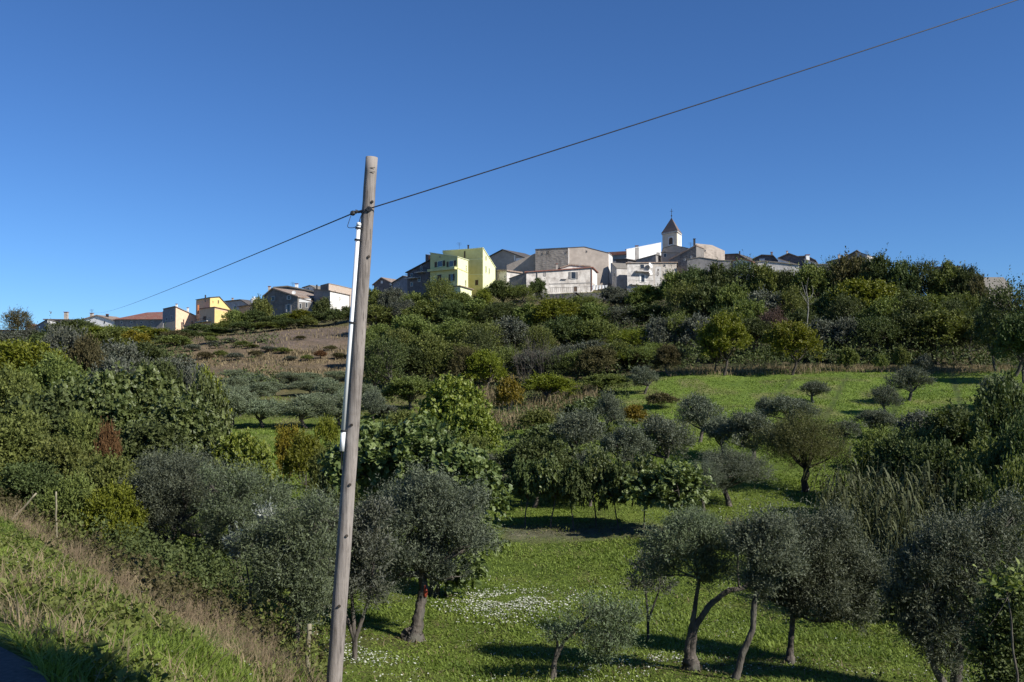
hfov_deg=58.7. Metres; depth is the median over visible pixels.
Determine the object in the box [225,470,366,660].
olive tree
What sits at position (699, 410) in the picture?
olive tree
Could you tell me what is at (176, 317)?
house
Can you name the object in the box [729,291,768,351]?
broadleaf tree
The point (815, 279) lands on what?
broadleaf tree
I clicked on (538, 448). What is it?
broadleaf tree
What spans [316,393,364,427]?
olive tree
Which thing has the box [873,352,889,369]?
bush
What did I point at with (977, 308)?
broadleaf tree
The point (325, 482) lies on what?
fig tree
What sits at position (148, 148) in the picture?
sky
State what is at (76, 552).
dead weed
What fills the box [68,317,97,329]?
broadleaf tree
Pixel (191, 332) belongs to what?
broadleaf tree
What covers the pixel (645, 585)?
sapling
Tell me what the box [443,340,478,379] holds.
broadleaf tree
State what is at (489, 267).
house wing
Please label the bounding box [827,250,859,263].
house
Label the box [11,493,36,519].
stake
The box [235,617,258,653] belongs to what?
dead weed
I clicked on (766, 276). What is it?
broadleaf tree
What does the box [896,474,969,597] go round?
giant cane
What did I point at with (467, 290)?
terrace
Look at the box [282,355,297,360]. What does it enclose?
bush
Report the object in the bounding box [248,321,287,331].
broadleaf tree
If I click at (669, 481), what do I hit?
fig tree
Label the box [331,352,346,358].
bush
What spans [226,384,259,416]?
olive tree
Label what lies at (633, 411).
bush
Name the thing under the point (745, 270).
feathery tree
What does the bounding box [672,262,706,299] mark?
broadleaf tree
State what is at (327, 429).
bush
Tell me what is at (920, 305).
broadleaf tree
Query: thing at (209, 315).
house wing
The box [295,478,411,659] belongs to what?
tree
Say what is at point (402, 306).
feathery tree
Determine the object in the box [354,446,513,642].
olive tree
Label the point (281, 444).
bush
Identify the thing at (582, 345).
broadleaf tree
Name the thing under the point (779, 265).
house
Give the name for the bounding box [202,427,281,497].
fig tree
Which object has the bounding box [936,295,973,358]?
feathery tree
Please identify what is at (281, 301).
house
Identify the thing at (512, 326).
broadleaf tree
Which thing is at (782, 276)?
broadleaf tree
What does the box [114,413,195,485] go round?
fig tree
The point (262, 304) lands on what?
bush
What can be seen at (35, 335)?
broadleaf tree
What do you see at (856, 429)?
olive tree
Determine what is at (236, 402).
olive tree
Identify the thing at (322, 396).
olive tree
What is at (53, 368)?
broadleaf tree
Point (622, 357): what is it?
broadleaf tree
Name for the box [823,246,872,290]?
broadleaf tree
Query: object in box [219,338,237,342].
bush
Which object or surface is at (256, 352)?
bush
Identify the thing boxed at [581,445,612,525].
fig tree
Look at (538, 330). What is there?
feathery tree
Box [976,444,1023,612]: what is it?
bush
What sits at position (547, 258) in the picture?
house
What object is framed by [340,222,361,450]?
conduit
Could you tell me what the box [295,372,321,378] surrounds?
olive tree
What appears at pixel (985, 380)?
olive tree
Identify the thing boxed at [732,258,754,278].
house
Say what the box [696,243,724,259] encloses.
house
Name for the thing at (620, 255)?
house
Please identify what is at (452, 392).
fig tree
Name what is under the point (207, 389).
fig tree
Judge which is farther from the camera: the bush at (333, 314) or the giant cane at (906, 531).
the bush at (333, 314)
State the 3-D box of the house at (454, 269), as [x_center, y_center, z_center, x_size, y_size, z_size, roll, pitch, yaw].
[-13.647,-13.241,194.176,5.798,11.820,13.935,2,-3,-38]
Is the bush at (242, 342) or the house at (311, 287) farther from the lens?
the house at (311, 287)
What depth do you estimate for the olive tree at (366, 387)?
88.22 m
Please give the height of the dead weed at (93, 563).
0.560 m
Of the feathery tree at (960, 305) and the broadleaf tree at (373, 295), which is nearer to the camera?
the feathery tree at (960, 305)
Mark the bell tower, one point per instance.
(671, 233)
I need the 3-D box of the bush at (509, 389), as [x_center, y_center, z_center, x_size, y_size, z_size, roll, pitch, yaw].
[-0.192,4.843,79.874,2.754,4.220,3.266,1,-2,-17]
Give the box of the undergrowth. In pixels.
[0,289,1022,621]
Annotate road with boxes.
[0,647,46,681]
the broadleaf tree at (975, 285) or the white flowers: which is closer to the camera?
the white flowers
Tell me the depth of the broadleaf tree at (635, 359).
99.59 m
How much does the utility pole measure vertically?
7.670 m
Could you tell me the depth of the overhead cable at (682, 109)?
12.97 m
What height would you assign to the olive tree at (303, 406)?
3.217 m
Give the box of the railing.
[552,287,566,291]
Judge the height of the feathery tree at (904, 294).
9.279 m
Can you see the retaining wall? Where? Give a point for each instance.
(554, 296)
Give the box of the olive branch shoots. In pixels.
[216,495,277,618]
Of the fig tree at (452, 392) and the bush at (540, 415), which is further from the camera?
the bush at (540, 415)
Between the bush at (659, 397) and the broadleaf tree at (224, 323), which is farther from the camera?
the broadleaf tree at (224, 323)
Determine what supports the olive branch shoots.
on the ground at (522, 531)
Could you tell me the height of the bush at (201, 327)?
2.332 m
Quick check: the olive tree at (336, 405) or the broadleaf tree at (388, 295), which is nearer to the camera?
the olive tree at (336, 405)
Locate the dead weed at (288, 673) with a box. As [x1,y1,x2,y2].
[276,662,297,681]
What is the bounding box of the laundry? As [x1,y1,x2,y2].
[592,285,606,289]
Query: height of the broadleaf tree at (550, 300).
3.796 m
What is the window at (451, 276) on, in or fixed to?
in the house at (454, 269)
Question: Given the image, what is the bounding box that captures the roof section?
[558,264,590,268]
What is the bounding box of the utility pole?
[326,156,377,681]
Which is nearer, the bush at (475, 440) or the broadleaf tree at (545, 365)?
the bush at (475, 440)
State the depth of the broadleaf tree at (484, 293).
171.42 m
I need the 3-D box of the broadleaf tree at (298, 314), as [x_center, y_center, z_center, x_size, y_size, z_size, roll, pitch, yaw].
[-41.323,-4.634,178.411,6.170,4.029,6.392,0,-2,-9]
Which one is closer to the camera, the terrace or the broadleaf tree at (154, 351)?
the broadleaf tree at (154, 351)
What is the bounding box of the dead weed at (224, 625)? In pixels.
[211,607,239,642]
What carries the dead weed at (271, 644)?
on the ground at (522, 531)
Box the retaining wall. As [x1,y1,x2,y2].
[533,293,605,299]
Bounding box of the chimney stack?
[425,254,429,260]
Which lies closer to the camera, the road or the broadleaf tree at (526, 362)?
the road
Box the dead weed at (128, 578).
[108,560,144,592]
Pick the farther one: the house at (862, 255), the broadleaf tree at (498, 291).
the house at (862, 255)
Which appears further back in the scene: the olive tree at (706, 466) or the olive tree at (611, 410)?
the olive tree at (611, 410)
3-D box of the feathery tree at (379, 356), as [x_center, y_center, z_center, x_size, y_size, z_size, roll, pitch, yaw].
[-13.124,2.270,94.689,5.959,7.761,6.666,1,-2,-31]
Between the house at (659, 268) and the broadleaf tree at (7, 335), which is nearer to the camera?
the broadleaf tree at (7, 335)
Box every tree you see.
[0,305,37,332]
[0,331,26,342]
[0,336,69,374]
[0,358,45,419]
[0,384,115,437]
[12,326,41,339]
[15,349,90,394]
[23,329,49,347]
[34,311,88,366]
[41,319,88,334]
[45,366,154,434]
[65,330,108,372]
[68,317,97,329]
[82,324,113,333]
[83,327,131,348]
[88,343,135,377]
[89,360,190,422]
[94,323,149,338]
[100,332,151,366]
[113,434,238,558]
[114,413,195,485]
[120,329,156,343]
[132,325,153,330]
[133,334,171,364]
[133,356,186,389]
[137,388,227,474]
[143,327,167,339]
[149,354,217,377]
[157,334,193,348]
[158,330,191,338]
[176,365,206,393]
[179,328,202,336]
[183,368,233,444]
[192,446,325,592]
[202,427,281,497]
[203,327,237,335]
[212,319,234,327]
[216,374,250,387]
[217,368,250,377]
[218,383,237,390]
[223,389,252,425]
[224,321,262,331]
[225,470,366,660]
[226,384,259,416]
[238,397,290,427]
[239,382,279,400]
[241,372,269,384]
[242,308,266,322]
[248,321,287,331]
[257,316,278,322]
[257,380,290,395]
[268,371,315,383]
[272,312,295,319]
[273,317,301,329]
[277,393,336,427]
[287,307,311,324]
[288,379,316,394]
[294,391,333,413]
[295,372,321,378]
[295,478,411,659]
[305,310,328,325]
[311,376,333,380]
[311,377,343,394]
[315,443,366,512]
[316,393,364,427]
[316,411,512,596]
[322,370,344,380]
[333,389,364,399]
[337,383,382,394]
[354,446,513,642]
[361,385,387,421]
[362,353,395,386]
[363,328,412,382]
[365,328,380,356]
[366,323,392,336]
[367,301,396,325]
[368,286,383,305]
[376,286,407,307]
[378,326,413,349]
[379,308,437,337]
[380,371,434,409]
[385,350,412,379]
[387,296,415,320]
[394,345,436,379]
[398,290,430,305]
[398,295,443,323]
[406,329,450,383]
[408,370,493,428]
[412,345,458,378]
[422,275,456,303]
[425,317,472,344]
[428,340,483,371]
[430,299,474,324]
[441,288,472,304]
[441,398,503,450]
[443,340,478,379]
[446,317,508,351]
[457,322,500,381]
[461,295,498,326]
[463,348,509,387]
[470,298,521,323]
[473,286,495,304]
[485,279,512,301]
[487,429,573,507]
[488,315,531,358]
[492,341,527,378]
[501,282,539,306]
[502,346,545,379]
[503,454,538,526]
[510,299,544,326]
[518,318,559,352]
[518,421,571,450]
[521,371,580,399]
[527,277,548,303]
[527,450,566,528]
[528,294,590,324]
[532,354,572,374]
[538,297,563,305]
[539,311,588,346]
[543,342,576,373]
[547,403,610,447]
[554,348,591,381]
[554,457,599,529]
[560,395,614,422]
[562,442,611,467]
[565,338,611,372]
[566,294,607,308]
[567,301,616,323]
[570,447,622,506]
[572,341,619,373]
[574,318,618,343]
[578,373,630,393]
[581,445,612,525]
[593,388,626,424]
[596,418,658,467]
[597,304,646,332]
[597,455,637,529]
[598,285,625,305]
[598,340,634,370]
[604,292,640,307]
[608,327,652,346]
[612,350,636,370]
[617,344,657,366]
[618,348,652,366]
[618,453,716,512]
[619,300,673,329]
[622,284,665,305]
[624,364,659,393]
[627,480,746,670]
[628,450,661,527]
[634,410,701,463]
[638,338,675,359]
[640,310,681,348]
[650,342,684,375]
[655,264,682,304]
[658,505,725,532]
[661,304,698,359]
[662,274,700,319]
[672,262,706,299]
[672,390,728,441]
[676,311,712,362]
[678,280,723,318]
[690,457,729,510]
[691,304,754,375]
[692,437,779,506]
[697,331,734,372]
[700,257,737,289]
[701,413,740,453]
[703,276,749,318]
[707,304,741,345]
[713,407,776,462]
[719,479,819,679]
[721,254,764,293]
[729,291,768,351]
[736,316,772,360]
[742,486,900,664]
[743,261,783,294]
[745,404,856,491]
[747,284,786,317]
[751,392,825,419]
[752,303,790,357]
[754,396,773,418]
[757,319,829,374]
[768,281,813,317]
[769,267,802,302]
[780,308,821,351]
[786,260,829,305]
[796,379,832,400]
[800,277,814,326]
[803,316,846,360]
[807,255,847,300]
[810,282,856,320]
[817,289,869,323]
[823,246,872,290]
[823,276,902,341]
[825,419,861,442]
[827,316,866,354]
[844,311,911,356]
[849,407,900,431]
[851,290,910,352]
[855,248,901,298]
[865,382,906,411]
[871,465,1023,681]
[879,307,936,350]
[882,364,936,400]
[884,281,925,303]
[884,306,980,364]
[885,252,925,295]
[891,409,934,436]
[894,294,934,357]
[908,252,951,295]
[909,286,971,341]
[913,390,973,457]
[925,255,963,296]
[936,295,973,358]
[942,306,1002,364]
[945,290,990,313]
[948,262,991,296]
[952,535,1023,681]
[958,365,1023,457]
[962,303,1009,371]
[967,274,989,304]
[967,304,988,364]
[970,266,1023,376]
[970,400,1023,487]
[975,371,1022,393]
[987,310,1023,382]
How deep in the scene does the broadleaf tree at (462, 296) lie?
169.00 m
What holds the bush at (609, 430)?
on the ground at (522, 531)
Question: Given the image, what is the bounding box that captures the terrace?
[453,285,473,295]
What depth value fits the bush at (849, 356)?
93.62 m
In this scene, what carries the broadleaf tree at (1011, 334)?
on the ground at (522, 531)
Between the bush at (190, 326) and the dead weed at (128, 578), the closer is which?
the dead weed at (128, 578)
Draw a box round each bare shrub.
[512,335,536,385]
[528,333,552,375]
[542,345,561,375]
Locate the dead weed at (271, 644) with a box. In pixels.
[248,627,277,669]
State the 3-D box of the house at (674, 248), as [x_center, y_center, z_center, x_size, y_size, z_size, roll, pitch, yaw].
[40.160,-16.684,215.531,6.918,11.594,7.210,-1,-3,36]
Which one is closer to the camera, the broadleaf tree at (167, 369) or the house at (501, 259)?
the broadleaf tree at (167, 369)
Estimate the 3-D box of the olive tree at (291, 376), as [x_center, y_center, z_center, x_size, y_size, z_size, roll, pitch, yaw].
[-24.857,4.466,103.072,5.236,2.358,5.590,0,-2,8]
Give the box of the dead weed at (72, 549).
[57,539,87,556]
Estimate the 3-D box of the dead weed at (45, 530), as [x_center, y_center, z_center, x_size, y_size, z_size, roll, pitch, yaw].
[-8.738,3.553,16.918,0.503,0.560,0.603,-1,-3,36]
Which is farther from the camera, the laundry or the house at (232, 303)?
the house at (232, 303)
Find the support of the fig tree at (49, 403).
on the ground at (522, 531)
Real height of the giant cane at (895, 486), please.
4.332 m
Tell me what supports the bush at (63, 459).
on the ground at (522, 531)
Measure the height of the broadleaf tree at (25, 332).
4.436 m
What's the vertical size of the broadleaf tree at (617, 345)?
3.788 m
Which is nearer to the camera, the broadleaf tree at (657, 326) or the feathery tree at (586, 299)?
the broadleaf tree at (657, 326)
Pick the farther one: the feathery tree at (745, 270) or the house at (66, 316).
the house at (66, 316)
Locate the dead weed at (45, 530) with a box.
[29,520,57,540]
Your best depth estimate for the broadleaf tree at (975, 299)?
119.37 m
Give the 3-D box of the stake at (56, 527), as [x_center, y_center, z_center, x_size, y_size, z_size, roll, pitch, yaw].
[-9.452,3.696,18.880,0.063,1.138,0.048,0,-2,0]
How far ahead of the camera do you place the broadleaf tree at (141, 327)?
159.55 m
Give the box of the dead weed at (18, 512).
[0,501,25,523]
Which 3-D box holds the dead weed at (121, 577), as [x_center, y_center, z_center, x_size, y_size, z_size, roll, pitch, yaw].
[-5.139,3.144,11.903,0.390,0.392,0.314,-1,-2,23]
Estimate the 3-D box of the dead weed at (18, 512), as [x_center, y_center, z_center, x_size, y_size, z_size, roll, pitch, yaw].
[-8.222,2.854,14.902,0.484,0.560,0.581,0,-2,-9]
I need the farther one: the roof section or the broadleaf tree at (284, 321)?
the roof section
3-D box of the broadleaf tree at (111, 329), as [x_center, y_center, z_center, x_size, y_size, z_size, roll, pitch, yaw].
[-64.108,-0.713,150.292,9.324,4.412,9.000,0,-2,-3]
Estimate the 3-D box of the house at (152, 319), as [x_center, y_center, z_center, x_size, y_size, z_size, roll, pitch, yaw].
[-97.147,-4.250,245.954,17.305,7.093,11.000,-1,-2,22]
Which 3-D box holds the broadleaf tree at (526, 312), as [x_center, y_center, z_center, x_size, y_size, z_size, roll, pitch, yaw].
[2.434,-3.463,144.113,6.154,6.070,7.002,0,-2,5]
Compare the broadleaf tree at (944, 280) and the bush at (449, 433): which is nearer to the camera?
the bush at (449, 433)
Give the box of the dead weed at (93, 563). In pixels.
[84,547,116,577]
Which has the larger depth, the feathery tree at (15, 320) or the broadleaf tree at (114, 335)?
the feathery tree at (15, 320)
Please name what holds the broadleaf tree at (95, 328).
on the ground at (522, 531)
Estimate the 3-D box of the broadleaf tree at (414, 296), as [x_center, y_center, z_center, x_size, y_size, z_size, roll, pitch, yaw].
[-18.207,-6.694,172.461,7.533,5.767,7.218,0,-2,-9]
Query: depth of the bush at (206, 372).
72.00 m
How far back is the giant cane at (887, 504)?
27.21 m
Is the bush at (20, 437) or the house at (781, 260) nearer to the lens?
the bush at (20, 437)
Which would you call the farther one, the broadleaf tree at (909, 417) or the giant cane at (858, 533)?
the broadleaf tree at (909, 417)
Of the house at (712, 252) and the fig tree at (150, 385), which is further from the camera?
the house at (712, 252)
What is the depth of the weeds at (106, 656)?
8.50 m
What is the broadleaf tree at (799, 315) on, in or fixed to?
on the ground at (522, 531)
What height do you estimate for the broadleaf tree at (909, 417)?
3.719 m
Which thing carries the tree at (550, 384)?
on the ground at (522, 531)
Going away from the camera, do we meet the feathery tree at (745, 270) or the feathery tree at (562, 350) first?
the feathery tree at (562, 350)
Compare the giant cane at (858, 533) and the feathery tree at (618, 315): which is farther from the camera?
the feathery tree at (618, 315)
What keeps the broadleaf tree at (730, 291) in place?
on the ground at (522, 531)
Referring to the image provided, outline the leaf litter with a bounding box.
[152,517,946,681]
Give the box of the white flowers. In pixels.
[17,503,968,681]
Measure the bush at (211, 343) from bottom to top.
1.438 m
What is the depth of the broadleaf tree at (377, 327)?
126.66 m
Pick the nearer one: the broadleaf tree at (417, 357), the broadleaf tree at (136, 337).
the broadleaf tree at (417, 357)
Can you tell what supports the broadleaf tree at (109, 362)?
on the ground at (522, 531)
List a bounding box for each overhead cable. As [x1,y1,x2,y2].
[95,214,349,312]
[371,0,1016,208]
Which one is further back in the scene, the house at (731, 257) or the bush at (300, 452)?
the house at (731, 257)
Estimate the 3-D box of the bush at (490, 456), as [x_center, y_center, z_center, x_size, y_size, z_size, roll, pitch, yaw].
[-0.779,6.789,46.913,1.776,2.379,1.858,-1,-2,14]
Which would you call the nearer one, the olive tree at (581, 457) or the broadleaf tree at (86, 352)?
the olive tree at (581, 457)
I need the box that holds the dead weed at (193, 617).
[182,604,204,626]
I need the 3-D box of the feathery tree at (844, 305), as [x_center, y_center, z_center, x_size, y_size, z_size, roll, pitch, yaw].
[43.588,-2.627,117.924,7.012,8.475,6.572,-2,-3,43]
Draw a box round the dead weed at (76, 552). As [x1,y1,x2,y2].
[58,537,92,571]
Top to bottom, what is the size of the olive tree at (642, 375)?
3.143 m
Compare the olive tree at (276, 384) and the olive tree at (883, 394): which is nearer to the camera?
the olive tree at (883, 394)
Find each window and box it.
[285,304,290,311]
[435,260,444,267]
[446,260,455,266]
[449,274,453,280]
[569,272,577,278]
[639,274,645,281]
[668,236,673,245]
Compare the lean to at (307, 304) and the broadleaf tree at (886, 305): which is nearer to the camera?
the broadleaf tree at (886, 305)
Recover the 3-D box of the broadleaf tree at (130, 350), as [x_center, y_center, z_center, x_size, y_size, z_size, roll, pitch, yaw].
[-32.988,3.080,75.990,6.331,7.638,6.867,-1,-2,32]
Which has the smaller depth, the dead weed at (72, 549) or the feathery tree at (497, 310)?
the dead weed at (72, 549)
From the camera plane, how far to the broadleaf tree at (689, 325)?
109.29 m
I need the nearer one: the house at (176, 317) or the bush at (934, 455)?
the bush at (934, 455)
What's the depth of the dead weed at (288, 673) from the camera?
10.31 m
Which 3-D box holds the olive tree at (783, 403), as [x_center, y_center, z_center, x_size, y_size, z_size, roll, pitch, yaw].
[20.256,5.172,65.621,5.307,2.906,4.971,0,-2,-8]
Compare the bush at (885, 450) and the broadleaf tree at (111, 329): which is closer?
the bush at (885, 450)
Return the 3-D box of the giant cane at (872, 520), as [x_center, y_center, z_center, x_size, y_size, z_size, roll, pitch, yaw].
[11.140,5.911,27.860,2.700,4.287,2.510,-2,-3,45]
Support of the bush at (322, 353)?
on the ground at (522, 531)
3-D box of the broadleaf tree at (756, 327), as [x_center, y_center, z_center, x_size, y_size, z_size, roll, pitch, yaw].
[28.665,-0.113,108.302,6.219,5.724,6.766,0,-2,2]
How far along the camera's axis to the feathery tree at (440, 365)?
98.05 m
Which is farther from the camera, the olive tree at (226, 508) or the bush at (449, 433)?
the bush at (449, 433)
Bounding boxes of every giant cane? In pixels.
[798,463,857,569]
[803,458,876,519]
[813,469,884,561]
[823,469,913,580]
[825,486,871,586]
[833,443,907,519]
[850,494,919,622]
[863,452,939,535]
[863,461,937,560]
[885,493,956,622]
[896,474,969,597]
[899,453,979,540]
[916,462,980,530]
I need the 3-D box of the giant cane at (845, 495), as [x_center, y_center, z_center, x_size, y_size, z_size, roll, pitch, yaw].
[10.646,6.112,28.649,2.519,4.048,2.650,0,-2,-9]
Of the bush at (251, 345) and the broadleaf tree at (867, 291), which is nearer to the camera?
the broadleaf tree at (867, 291)
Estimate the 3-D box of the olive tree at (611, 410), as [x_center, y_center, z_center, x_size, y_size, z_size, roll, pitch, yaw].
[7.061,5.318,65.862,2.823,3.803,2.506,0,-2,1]
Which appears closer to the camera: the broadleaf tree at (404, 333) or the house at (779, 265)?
the broadleaf tree at (404, 333)
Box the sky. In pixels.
[0,0,1023,329]
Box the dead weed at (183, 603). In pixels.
[168,585,195,618]
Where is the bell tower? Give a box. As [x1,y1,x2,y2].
[661,209,681,248]
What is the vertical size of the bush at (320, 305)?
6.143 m
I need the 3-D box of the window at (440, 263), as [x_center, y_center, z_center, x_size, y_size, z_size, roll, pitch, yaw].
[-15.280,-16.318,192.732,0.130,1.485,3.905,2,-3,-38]
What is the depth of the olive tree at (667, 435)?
51.29 m
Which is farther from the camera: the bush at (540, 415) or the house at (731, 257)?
the house at (731, 257)
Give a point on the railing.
(558, 289)
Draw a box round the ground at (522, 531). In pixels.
[0,289,1023,681]
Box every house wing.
[195,304,230,324]
[480,247,495,286]
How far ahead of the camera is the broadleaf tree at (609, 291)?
171.52 m
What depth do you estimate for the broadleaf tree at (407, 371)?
100.20 m
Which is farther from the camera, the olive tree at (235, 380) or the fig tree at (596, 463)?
the olive tree at (235, 380)
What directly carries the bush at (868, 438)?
on the ground at (522, 531)
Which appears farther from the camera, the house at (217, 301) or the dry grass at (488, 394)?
the house at (217, 301)
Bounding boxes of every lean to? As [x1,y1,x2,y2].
[299,298,313,311]
[509,272,525,288]
[635,254,660,261]
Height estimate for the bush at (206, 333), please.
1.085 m
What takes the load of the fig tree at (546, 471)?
on the ground at (522, 531)
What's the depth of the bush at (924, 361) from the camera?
91.66 m
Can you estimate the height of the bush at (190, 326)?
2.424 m
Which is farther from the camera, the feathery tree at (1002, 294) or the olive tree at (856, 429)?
the feathery tree at (1002, 294)
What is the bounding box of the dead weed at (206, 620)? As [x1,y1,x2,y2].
[189,594,222,629]
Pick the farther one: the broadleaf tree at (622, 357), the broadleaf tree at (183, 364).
the broadleaf tree at (622, 357)
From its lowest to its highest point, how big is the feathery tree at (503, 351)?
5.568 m
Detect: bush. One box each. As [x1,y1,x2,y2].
[0,398,55,479]
[0,456,69,518]
[33,429,98,509]
[35,467,95,537]
[47,404,106,456]
[71,447,145,543]
[73,473,152,549]
[89,416,121,458]
[175,353,190,358]
[182,344,200,349]
[184,322,204,331]
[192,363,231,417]
[196,351,214,357]
[197,332,220,336]
[198,325,215,330]
[204,335,219,341]
[206,340,226,347]
[213,350,228,356]
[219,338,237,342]
[221,307,240,320]
[223,352,245,359]
[230,311,255,322]
[233,340,252,345]
[244,344,259,346]
[248,350,264,355]
[250,293,276,316]
[260,346,277,350]
[273,347,292,352]
[273,420,303,480]
[277,425,324,488]
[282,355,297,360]
[294,335,305,338]
[295,315,319,327]
[300,354,313,358]
[303,441,336,497]
[311,296,333,321]
[313,350,326,358]
[313,413,340,447]
[321,307,347,325]
[323,345,337,349]
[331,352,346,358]
[334,306,349,322]
[367,404,399,417]
[383,408,417,429]
[436,421,456,443]
[455,430,502,456]
[488,450,508,490]
[492,372,524,411]
[515,407,556,428]
[600,421,621,456]
[617,403,651,423]
[645,390,680,406]
[836,347,859,371]
[843,423,899,491]
[857,417,947,505]
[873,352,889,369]
[891,344,910,369]
[895,431,967,513]
[911,353,934,373]
[935,455,993,560]
[941,427,1005,491]
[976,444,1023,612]
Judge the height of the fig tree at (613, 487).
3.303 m
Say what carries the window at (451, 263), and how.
in the house at (454, 269)
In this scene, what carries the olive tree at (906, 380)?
on the ground at (522, 531)
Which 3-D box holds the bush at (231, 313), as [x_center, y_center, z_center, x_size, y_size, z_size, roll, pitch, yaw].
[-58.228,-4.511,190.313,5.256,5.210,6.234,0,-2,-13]
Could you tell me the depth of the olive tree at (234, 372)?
109.33 m
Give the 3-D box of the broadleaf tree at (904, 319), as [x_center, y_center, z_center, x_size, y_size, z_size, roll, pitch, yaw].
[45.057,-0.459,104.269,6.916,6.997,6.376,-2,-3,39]
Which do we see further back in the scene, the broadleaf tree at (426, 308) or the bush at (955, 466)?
the broadleaf tree at (426, 308)
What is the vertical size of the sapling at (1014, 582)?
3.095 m
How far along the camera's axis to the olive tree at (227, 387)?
88.79 m
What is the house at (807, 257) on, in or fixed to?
on the ground at (522, 531)
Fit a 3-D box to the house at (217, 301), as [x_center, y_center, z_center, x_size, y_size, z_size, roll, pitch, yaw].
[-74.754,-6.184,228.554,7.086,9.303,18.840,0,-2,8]
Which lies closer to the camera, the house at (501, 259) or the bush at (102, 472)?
the bush at (102, 472)
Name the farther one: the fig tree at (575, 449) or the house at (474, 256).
the house at (474, 256)
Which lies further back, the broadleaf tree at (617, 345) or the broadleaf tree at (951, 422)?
the broadleaf tree at (617, 345)
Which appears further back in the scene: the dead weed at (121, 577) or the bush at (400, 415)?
the bush at (400, 415)
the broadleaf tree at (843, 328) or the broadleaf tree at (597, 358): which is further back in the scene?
the broadleaf tree at (843, 328)
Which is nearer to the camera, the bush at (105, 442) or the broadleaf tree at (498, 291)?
the bush at (105, 442)
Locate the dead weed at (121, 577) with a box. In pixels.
[106,570,132,592]
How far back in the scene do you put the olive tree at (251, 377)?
102.62 m
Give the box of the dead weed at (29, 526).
[12,513,44,539]
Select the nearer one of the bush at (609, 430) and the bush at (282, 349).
the bush at (609, 430)
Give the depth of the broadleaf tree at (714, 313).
117.89 m
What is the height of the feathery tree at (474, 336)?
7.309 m
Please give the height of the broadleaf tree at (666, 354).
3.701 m
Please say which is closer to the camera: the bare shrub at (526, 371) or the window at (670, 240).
the bare shrub at (526, 371)
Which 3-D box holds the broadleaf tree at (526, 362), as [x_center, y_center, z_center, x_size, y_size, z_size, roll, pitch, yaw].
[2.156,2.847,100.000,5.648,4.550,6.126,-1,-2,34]
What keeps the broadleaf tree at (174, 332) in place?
on the ground at (522, 531)
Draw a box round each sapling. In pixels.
[535,573,657,679]
[611,530,682,639]
[973,558,1023,681]
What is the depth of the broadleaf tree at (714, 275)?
157.39 m
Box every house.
[34,319,55,332]
[43,312,93,322]
[83,309,118,327]
[115,312,163,328]
[163,304,195,330]
[195,295,231,323]
[224,298,249,310]
[237,304,253,313]
[264,286,313,321]
[273,283,313,293]
[302,285,319,290]
[314,285,349,310]
[320,283,351,305]
[372,277,395,307]
[391,276,406,294]
[405,259,429,299]
[427,252,467,300]
[442,245,482,294]
[489,249,529,271]
[507,254,534,273]
[524,263,598,295]
[535,247,568,270]
[568,246,612,288]
[608,249,626,262]
[611,263,626,288]
[614,259,636,262]
[626,242,660,259]
[626,262,653,287]
[653,262,677,288]
[661,252,679,261]
[662,245,688,252]
[668,238,704,272]
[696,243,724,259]
[725,251,755,270]
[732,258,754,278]
[753,252,777,261]
[755,260,799,275]
[777,258,800,268]
[778,251,817,265]
[804,254,817,263]
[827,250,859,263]
[856,252,873,261]
[983,277,1010,305]
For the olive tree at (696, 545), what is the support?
on the ground at (522, 531)
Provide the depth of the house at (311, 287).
229.60 m
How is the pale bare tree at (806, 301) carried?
on the ground at (522, 531)
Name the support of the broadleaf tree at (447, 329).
on the ground at (522, 531)
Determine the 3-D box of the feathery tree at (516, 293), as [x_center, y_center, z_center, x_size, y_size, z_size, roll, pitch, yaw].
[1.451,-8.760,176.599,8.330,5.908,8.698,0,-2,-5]
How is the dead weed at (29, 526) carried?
on the ground at (522, 531)
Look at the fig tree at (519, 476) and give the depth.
38.04 m
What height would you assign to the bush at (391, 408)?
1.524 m
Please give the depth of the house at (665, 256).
205.06 m
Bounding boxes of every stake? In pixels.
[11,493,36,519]
[55,492,57,537]
[305,623,311,674]
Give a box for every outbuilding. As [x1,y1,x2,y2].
[495,270,522,288]
[687,257,730,277]
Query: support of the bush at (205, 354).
on the ground at (522, 531)
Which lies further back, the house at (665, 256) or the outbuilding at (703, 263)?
the house at (665, 256)
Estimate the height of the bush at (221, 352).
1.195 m
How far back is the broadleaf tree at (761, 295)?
130.36 m
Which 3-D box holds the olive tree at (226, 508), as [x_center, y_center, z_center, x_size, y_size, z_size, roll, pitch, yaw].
[-6.615,4.728,23.777,3.616,4.035,2.348,0,-2,0]
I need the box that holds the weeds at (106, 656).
[0,484,962,681]
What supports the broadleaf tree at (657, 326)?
on the ground at (522, 531)
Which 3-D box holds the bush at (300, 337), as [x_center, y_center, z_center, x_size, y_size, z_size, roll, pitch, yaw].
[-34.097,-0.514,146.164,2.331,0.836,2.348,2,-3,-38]
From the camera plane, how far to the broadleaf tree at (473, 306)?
148.30 m
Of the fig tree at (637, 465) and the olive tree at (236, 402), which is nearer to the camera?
the fig tree at (637, 465)
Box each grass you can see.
[0,324,1013,681]
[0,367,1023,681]

